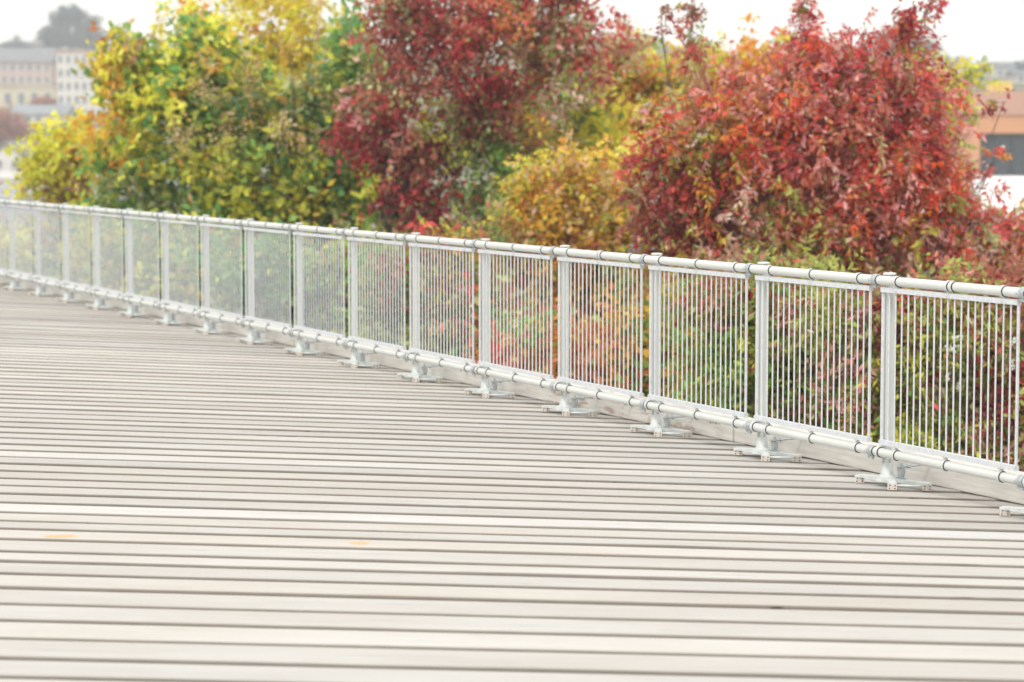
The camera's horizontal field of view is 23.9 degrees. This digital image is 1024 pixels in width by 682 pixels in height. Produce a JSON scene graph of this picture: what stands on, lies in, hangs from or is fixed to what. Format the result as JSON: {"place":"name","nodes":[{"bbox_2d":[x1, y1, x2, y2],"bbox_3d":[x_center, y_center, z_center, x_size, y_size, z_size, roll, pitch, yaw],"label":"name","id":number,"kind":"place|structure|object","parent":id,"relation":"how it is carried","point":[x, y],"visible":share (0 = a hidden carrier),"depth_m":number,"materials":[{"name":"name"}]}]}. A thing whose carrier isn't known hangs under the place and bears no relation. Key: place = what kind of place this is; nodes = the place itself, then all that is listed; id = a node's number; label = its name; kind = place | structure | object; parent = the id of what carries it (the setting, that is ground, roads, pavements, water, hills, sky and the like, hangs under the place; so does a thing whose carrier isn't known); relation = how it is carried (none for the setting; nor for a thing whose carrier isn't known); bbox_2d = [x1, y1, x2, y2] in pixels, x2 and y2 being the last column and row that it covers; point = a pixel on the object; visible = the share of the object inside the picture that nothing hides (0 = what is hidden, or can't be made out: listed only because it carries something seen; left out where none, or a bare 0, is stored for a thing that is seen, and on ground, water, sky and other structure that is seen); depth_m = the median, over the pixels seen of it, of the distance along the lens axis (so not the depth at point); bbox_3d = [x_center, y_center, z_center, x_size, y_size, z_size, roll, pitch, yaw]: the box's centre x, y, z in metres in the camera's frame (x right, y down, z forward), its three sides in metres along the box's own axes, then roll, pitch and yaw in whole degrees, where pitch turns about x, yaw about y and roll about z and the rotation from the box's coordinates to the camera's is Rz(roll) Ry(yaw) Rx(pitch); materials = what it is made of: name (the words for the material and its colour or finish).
{"place":"outdoors","nodes":[
{"label":"outdoors","id":0,"kind":"place"},
{"bbox_2d":[0,172,242,303],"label":"warehouse","id":1,"kind":"structure","parent":0,"point":[8,176],"depth_m":84.42,"materials":[{"name":"white"}]},
{"bbox_2d":[0,39,1023,449],"bbox_3d":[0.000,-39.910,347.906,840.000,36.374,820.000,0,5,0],"label":"ground","id":2,"kind":"structure","parent":0,"point":[1014,85],"depth_m":426.73,"materials":[{"name":"green plant"}]},
{"bbox_2d":[0,33,35,47],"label":"dark tree","id":3,"kind":"object","parent":2,"relation":"on","point":[14,44],"visible":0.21,"depth_m":567.47,"materials":[{"name":"grey plant"}]},
{"bbox_2d":[0,103,38,144],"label":"reddish tree","id":4,"kind":"object","parent":2,"relation":"on","point":[6,128],"visible":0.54,"depth_m":337.00,"materials":[{"name":"red plant"}]},
{"bbox_2d":[0,140,44,171],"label":"cottage","id":5,"kind":"structure","parent":2,"relation":"on","point":[7,164],"depth_m":214.40,"materials":[{"name":"white"}]},
{"bbox_2d":[0,159,2,168],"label":"window","id":6,"kind":"structure","parent":5,"relation":"in","point":[1,160],"depth_m":214.38,"materials":[{"name":"white"}]},
{"bbox_2d":[10,159,19,168],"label":"window","id":7,"kind":"structure","parent":5,"relation":"in","point":[12,165],"depth_m":214.41,"materials":[{"name":"white glass"}]},
{"bbox_2d":[0,86,56,107],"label":"cottage","id":8,"kind":"structure","parent":2,"relation":"on","point":[19,95],"depth_m":399.98,"materials":[{"name":"white paint"}]},
{"bbox_2d":[4,92,11,103],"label":"window","id":9,"kind":"structure","parent":8,"relation":"in","point":[7,95],"depth_m":399.98,"materials":[{"name":"white glass"}]},
{"bbox_2d":[17,92,24,103],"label":"window","id":10,"kind":"structure","parent":8,"relation":"in","point":[20,95],"depth_m":399.98,"materials":[{"name":"white glass"}]},
{"bbox_2d":[31,92,38,101],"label":"window","id":11,"kind":"structure","parent":8,"relation":"in","point":[33,94],"depth_m":399.98,"materials":[{"name":"white glass"}]},
{"bbox_2d":[44,92,51,103],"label":"window","id":12,"kind":"structure","parent":8,"relation":"in","point":[47,94],"depth_m":399.98,"materials":[{"name":"white glass"}]},
{"bbox_2d":[0,48,57,84],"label":"apartment house","id":13,"kind":"structure","parent":2,"relation":"on","point":[28,66],"depth_m":454.49,"materials":[{"name":"white paint"}]},
{"bbox_2d":[1,63,6,70],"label":"window","id":14,"kind":"structure","parent":13,"relation":"in","point":[3,65],"depth_m":454.23,"materials":[{"name":"white"}]},
{"bbox_2d":[2,75,6,82],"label":"window","id":15,"kind":"structure","parent":13,"relation":"in","point":[4,77],"depth_m":454.46,"materials":[{"name":"white glass"}]},
{"bbox_2d":[10,75,15,82],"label":"window","id":16,"kind":"structure","parent":13,"relation":"in","point":[12,77],"depth_m":454.46,"materials":[{"name":"white glass"}]},
{"bbox_2d":[10,63,15,70],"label":"window","id":17,"kind":"structure","parent":13,"relation":"in","point":[12,65],"depth_m":454.23,"materials":[{"name":"white"}]},
{"bbox_2d":[18,63,23,70],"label":"window","id":18,"kind":"structure","parent":13,"relation":"in","point":[21,65],"depth_m":454.23,"materials":[{"name":"white"}]},
{"bbox_2d":[19,75,23,82],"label":"window","id":19,"kind":"structure","parent":13,"relation":"in","point":[21,77],"depth_m":454.46,"materials":[{"name":"white glass"}]},
{"bbox_2d":[27,75,32,82],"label":"window","id":20,"kind":"structure","parent":13,"relation":"in","point":[29,77],"depth_m":454.46,"materials":[{"name":"white glass"}]},
{"bbox_2d":[27,63,32,70],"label":"window","id":21,"kind":"structure","parent":13,"relation":"in","point":[29,65],"depth_m":454.23,"materials":[{"name":"white"}]},
{"bbox_2d":[36,75,40,82],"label":"window","id":22,"kind":"structure","parent":13,"relation":"in","point":[38,77],"depth_m":454.46,"materials":[{"name":"white glass"}]},
{"bbox_2d":[36,63,40,70],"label":"window","id":23,"kind":"structure","parent":13,"relation":"in","point":[38,65],"depth_m":454.23,"materials":[{"name":"white"}]},
{"bbox_2d":[44,75,49,82],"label":"window","id":24,"kind":"structure","parent":13,"relation":"in","point":[46,77],"depth_m":454.46,"materials":[{"name":"white glass"}]},
{"bbox_2d":[44,63,49,70],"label":"window","id":25,"kind":"structure","parent":13,"relation":"in","point":[46,65],"depth_m":454.23,"materials":[{"name":"white"}]},
{"bbox_2d":[16,41,45,47],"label":"cottage","id":26,"kind":"structure","parent":2,"relation":"on","point":[39,44],"depth_m":577.48,"materials":[{"name":"white"}]},
{"bbox_2d":[26,95,56,104],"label":"reddish tree","id":27,"kind":"object","parent":2,"relation":"on","point":[41,100],"visible":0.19,"depth_m":387.74,"materials":[{"name":"red plant"}]},
{"bbox_2d":[11,105,75,124],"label":"cottage","id":28,"kind":"structure","parent":2,"relation":"on","point":[34,113],"depth_m":371.86,"materials":[{"name":"white"}]},
{"bbox_2d":[25,115,30,122],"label":"window","id":29,"kind":"structure","parent":28,"relation":"in","point":[28,117],"depth_m":370.37,"materials":[{"name":"white"}]},
{"bbox_2d":[35,115,41,122],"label":"window","id":30,"kind":"structure","parent":28,"relation":"in","point":[37,117],"depth_m":370.37,"materials":[{"name":"white"}]},
{"bbox_2d":[0,101,130,282],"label":"yellow tree","id":31,"kind":"object","parent":2,"relation":"on","point":[54,171],"visible":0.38,"depth_m":40.59,"materials":[{"name":"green plant"}]},
{"bbox_2d":[32,1,107,49],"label":"dark tree","id":32,"kind":"object","parent":2,"relation":"on","point":[58,30],"visible":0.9,"depth_m":606.05,"materials":[{"name":"grey plant"}]},
{"bbox_2d":[56,50,113,118],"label":"apartment house","id":33,"kind":"structure","parent":2,"relation":"on","point":[71,86],"depth_m":376.94,"materials":[{"name":"white paint"}]},
{"bbox_2d":[58,68,62,76],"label":"window","id":34,"kind":"structure","parent":33,"relation":"in","point":[60,70],"depth_m":376.76,"materials":[{"name":"white"}]},
{"bbox_2d":[58,55,62,63],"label":"window","id":35,"kind":"structure","parent":33,"relation":"in","point":[60,57],"depth_m":376.66,"materials":[{"name":"white"}]},
{"bbox_2d":[58,95,63,103],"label":"window","id":36,"kind":"structure","parent":33,"relation":"in","point":[60,97],"depth_m":377.13,"materials":[{"name":"white glass"}]},
{"bbox_2d":[58,82,63,90],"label":"window","id":37,"kind":"structure","parent":33,"relation":"in","point":[60,84],"depth_m":376.94,"materials":[{"name":"white glass"}]},
{"bbox_2d":[66,82,70,90],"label":"window","id":38,"kind":"structure","parent":33,"relation":"in","point":[68,84],"depth_m":376.94,"materials":[{"name":"white glass"}]},
{"bbox_2d":[66,68,70,76],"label":"window","id":39,"kind":"structure","parent":33,"relation":"in","point":[68,71],"depth_m":376.76,"materials":[{"name":"white"}]},
{"bbox_2d":[66,55,70,63],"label":"window","id":40,"kind":"structure","parent":33,"relation":"in","point":[68,57],"depth_m":376.66,"materials":[{"name":"white"}]},
{"bbox_2d":[66,95,71,103],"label":"window","id":41,"kind":"structure","parent":33,"relation":"in","point":[68,97],"depth_m":377.13,"materials":[{"name":"white glass"}]},
{"bbox_2d":[73,55,78,63],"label":"window","id":42,"kind":"structure","parent":33,"relation":"in","point":[75,57],"depth_m":376.62,"materials":[{"name":"white"}]},
{"bbox_2d":[74,82,78,90],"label":"window","id":43,"kind":"structure","parent":33,"relation":"in","point":[76,84],"depth_m":376.94,"materials":[{"name":"white glass"}]},
{"bbox_2d":[74,68,78,76],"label":"window","id":44,"kind":"structure","parent":33,"relation":"in","point":[77,69],"depth_m":376.76,"materials":[{"name":"white"}]},
{"bbox_2d":[74,95,79,103],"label":"window","id":45,"kind":"structure","parent":33,"relation":"in","point":[76,99],"depth_m":377.13,"materials":[{"name":"white glass"}]},
{"bbox_2d":[81,55,86,63],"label":"window","id":46,"kind":"structure","parent":33,"relation":"in","point":[83,58],"depth_m":376.66,"materials":[{"name":"white"}]},
{"bbox_2d":[82,95,86,103],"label":"window","id":47,"kind":"structure","parent":33,"relation":"in","point":[84,101],"depth_m":377.13,"materials":[{"name":"white glass"}]},
{"bbox_2d":[82,82,86,90],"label":"window","id":48,"kind":"structure","parent":33,"relation":"in","point":[84,84],"depth_m":376.94,"materials":[{"name":"white glass"}]},
{"bbox_2d":[91,118,121,143],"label":"cottage","id":49,"kind":"structure","parent":2,"relation":"on","point":[95,124],"depth_m":333.25,"materials":[{"name":"white"}]},
{"bbox_2d":[106,36,130,49],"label":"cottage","id":50,"kind":"structure","parent":2,"relation":"on","point":[109,42],"depth_m":547.37,"materials":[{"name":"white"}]},
{"bbox_2d":[0,189,245,306],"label":"shrub","id":51,"kind":"object","parent":2,"relation":"on","point":[185,206],"visible":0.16,"depth_m":32.78,"materials":[{"name":"green plant"}]},
{"bbox_2d":[51,0,415,276],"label":"green tree","id":52,"kind":"object","parent":2,"relation":"on","point":[190,88],"visible":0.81,"depth_m":36.38,"materials":[{"name":"green plant"}]},
{"bbox_2d":[148,0,368,244],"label":"golden tree","id":53,"kind":"object","parent":2,"relation":"on","point":[297,27],"visible":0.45,"depth_m":44.35,"materials":[{"name":"yellow plant"}]},
{"bbox_2d":[169,214,408,337],"bbox_3d":[-2.719,1.448,30.181,3.140,6.059,2.090,0,5,0],"label":"shrub","id":54,"kind":"object","parent":2,"relation":"on","point":[290,218],"visible":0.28,"depth_m":29.70,"materials":[{"name":"green plant"}]},
{"bbox_2d":[329,203,569,364],"bbox_3d":[-0.756,1.578,27.219,2.976,6.281,2.252,0,5,0],"label":"shrub","id":55,"kind":"object","parent":2,"relation":"on","point":[456,231],"visible":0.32,"depth_m":26.80,"materials":[{"name":"green plant"}]},
{"bbox_2d":[316,0,652,302],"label":"dark red tree","id":56,"kind":"object","parent":2,"relation":"on","point":[413,154],"visible":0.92,"depth_m":33.57,"materials":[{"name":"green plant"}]},
{"bbox_2d":[427,267,699,400],"bbox_3d":[0.722,2.056,24.257,3.143,5.810,2.279,0,5,0],"label":"shrub","id":57,"kind":"object","parent":2,"relation":"on","point":[645,365],"visible":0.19,"depth_m":23.89,"materials":[{"name":"green plant"}]},
{"bbox_2d":[493,32,670,316],"bbox_3d":[1.253,-0.506,37.549,3.400,8.754,5.614,0,5,0],"label":"mixed green tree","id":58,"kind":"object","parent":2,"relation":"on","point":[591,127],"visible":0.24,"depth_m":35.54,"materials":[{"name":"green plant"}]},
{"bbox_2d":[472,115,698,382],"bbox_3d":[0.918,0.889,29.569,3.209,7.271,2.355,0,5,0],"label":"orange bush","id":59,"kind":"object","parent":2,"relation":"on","point":[542,205],"visible":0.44,"depth_m":29.21,"materials":[{"name":"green plant"}]},
{"bbox_2d":[561,12,849,308],"bbox_3d":[3.033,-0.597,37.475,4.837,8.948,2.429,1,5,15],"label":"amber tree","id":60,"kind":"object","parent":2,"relation":"on","point":[633,85],"visible":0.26,"depth_m":36.87,"materials":[{"name":"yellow plant"}]},
{"bbox_2d":[634,225,903,434],"bbox_3d":[2.432,2.063,21.711,2.803,6.210,2.134,2,5,18],"label":"shrub","id":61,"kind":"object","parent":2,"relation":"on","point":[755,259],"visible":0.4,"depth_m":21.25,"materials":[{"name":"green plant"}]},
{"bbox_2d":[610,0,1023,361],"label":"bright red tree","id":62,"kind":"object","parent":2,"relation":"on","point":[754,163],"visible":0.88,"depth_m":25.04,"materials":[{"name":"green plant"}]},
{"bbox_2d":[775,235,1023,471],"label":"shrub","id":63,"kind":"object","parent":2,"relation":"on","point":[976,274],"visible":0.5,"depth_m":20.29,"materials":[{"name":"green plant"}]},
{"bbox_2d":[857,24,950,64],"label":"dark tree","id":64,"kind":"object","parent":2,"relation":"on","point":[926,45],"visible":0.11,"depth_m":526.02,"materials":[{"name":"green plant"}]},
{"bbox_2d":[837,46,1007,386],"bbox_3d":[6.605,-0.633,40.040,3.124,8.601,1.977,-2,5,-21],"label":"lime tree","id":65,"kind":"object","parent":2,"relation":"on","point":[967,73],"visible":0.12,"depth_m":39.66,"materials":[{"name":"yellow plant"}]},
{"bbox_2d":[942,54,970,69],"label":"cottage","id":66,"kind":"structure","parent":2,"relation":"on","point":[957,59],"depth_m":514.08,"materials":[{"name":"white"}]},
{"bbox_2d":[949,61,976,74],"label":"cottage","id":67,"kind":"structure","parent":2,"relation":"on","point":[959,69],"depth_m":501.16,"materials":[{"name":"white"}]},
{"bbox_2d":[978,62,1016,77],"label":"cottage","id":68,"kind":"structure","parent":2,"relation":"on","point":[1000,69],"depth_m":493.19,"materials":[{"name":"white"}]},
{"bbox_2d":[997,69,1002,76],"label":"window","id":69,"kind":"structure","parent":68,"relation":"in","point":[999,71],"depth_m":493.19,"materials":[{"name":"white"}]},
{"bbox_2d":[1005,70,1023,83],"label":"cottage","id":70,"kind":"structure","parent":2,"relation":"on","point":[1015,76],"depth_m":482.49,"materials":[{"name":"white"}]},
{"bbox_2d":[1018,75,1023,81],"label":"window","id":71,"kind":"structure","parent":70,"relation":"in","point":[1020,77],"depth_m":481.29,"materials":[{"name":"white glass"}]},
{"bbox_2d":[1014,58,1023,69],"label":"cottage","id":72,"kind":"structure","parent":2,"relation":"on","point":[1019,63],"depth_m":496.61,"materials":[{"name":"white"}]},
{"bbox_2d":[0,0,1023,69],"label":"sky","id":73,"kind":"structure","parent":0,"point":[994,29],"materials":[{"name":"white"}]},
{"bbox_2d":[218,223,1020,416],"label":"parking lot","id":74,"kind":"structure","parent":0,"point":[373,226],"depth_m":120.77,"materials":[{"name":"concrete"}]},
{"bbox_2d":[877,176,1023,242],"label":"white marquee","id":75,"kind":"object","parent":74,"relation":"on","point":[1016,183],"visible":0.01,"depth_m":130.06,"materials":[{"name":"fabric"}]},
{"bbox_2d":[940,91,1023,228],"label":"commercial building","id":76,"kind":"structure","parent":0,"point":[1008,134],"depth_m":149.48,"materials":[{"name":"orange paint"}]},
{"bbox_2d":[988,81,1011,90],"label":"roof unit","id":77,"kind":"structure","parent":76,"relation":"on","point":[998,88],"depth_m":152.20,"materials":[{"name":"yellow paint"}]},
{"bbox_2d":[980,133,1023,175],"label":"window","id":78,"kind":"structure","parent":76,"relation":"in","point":[1013,143],"depth_m":149.94,"materials":[{"name":"grey"}]},
{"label":"retaining wall","id":79,"kind":"object","parent":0,"visible":0},
{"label":"deck underframe","id":80,"kind":"structure","parent":79,"relation":"on","visible":0},
{"bbox_2d":[0,283,1023,681],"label":"deck","id":81,"kind":"structure","parent":80,"relation":"on","point":[178,503],"depth_m":10.57,"materials":[{"name":"white wood"}]},
{"bbox_2d":[0,198,1023,515],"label":"guard railing","id":82,"kind":"object","parent":81,"relation":"on","point":[886,450],"visible":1,"depth_m":15.45,"materials":[{"name":"white metal"}]},
{"bbox_2d":[0,270,1023,504],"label":"curb","id":83,"kind":"structure","parent":81,"relation":"on","point":[970,484],"depth_m":14.95,"materials":[{"name":"grey metal"}]}
]}

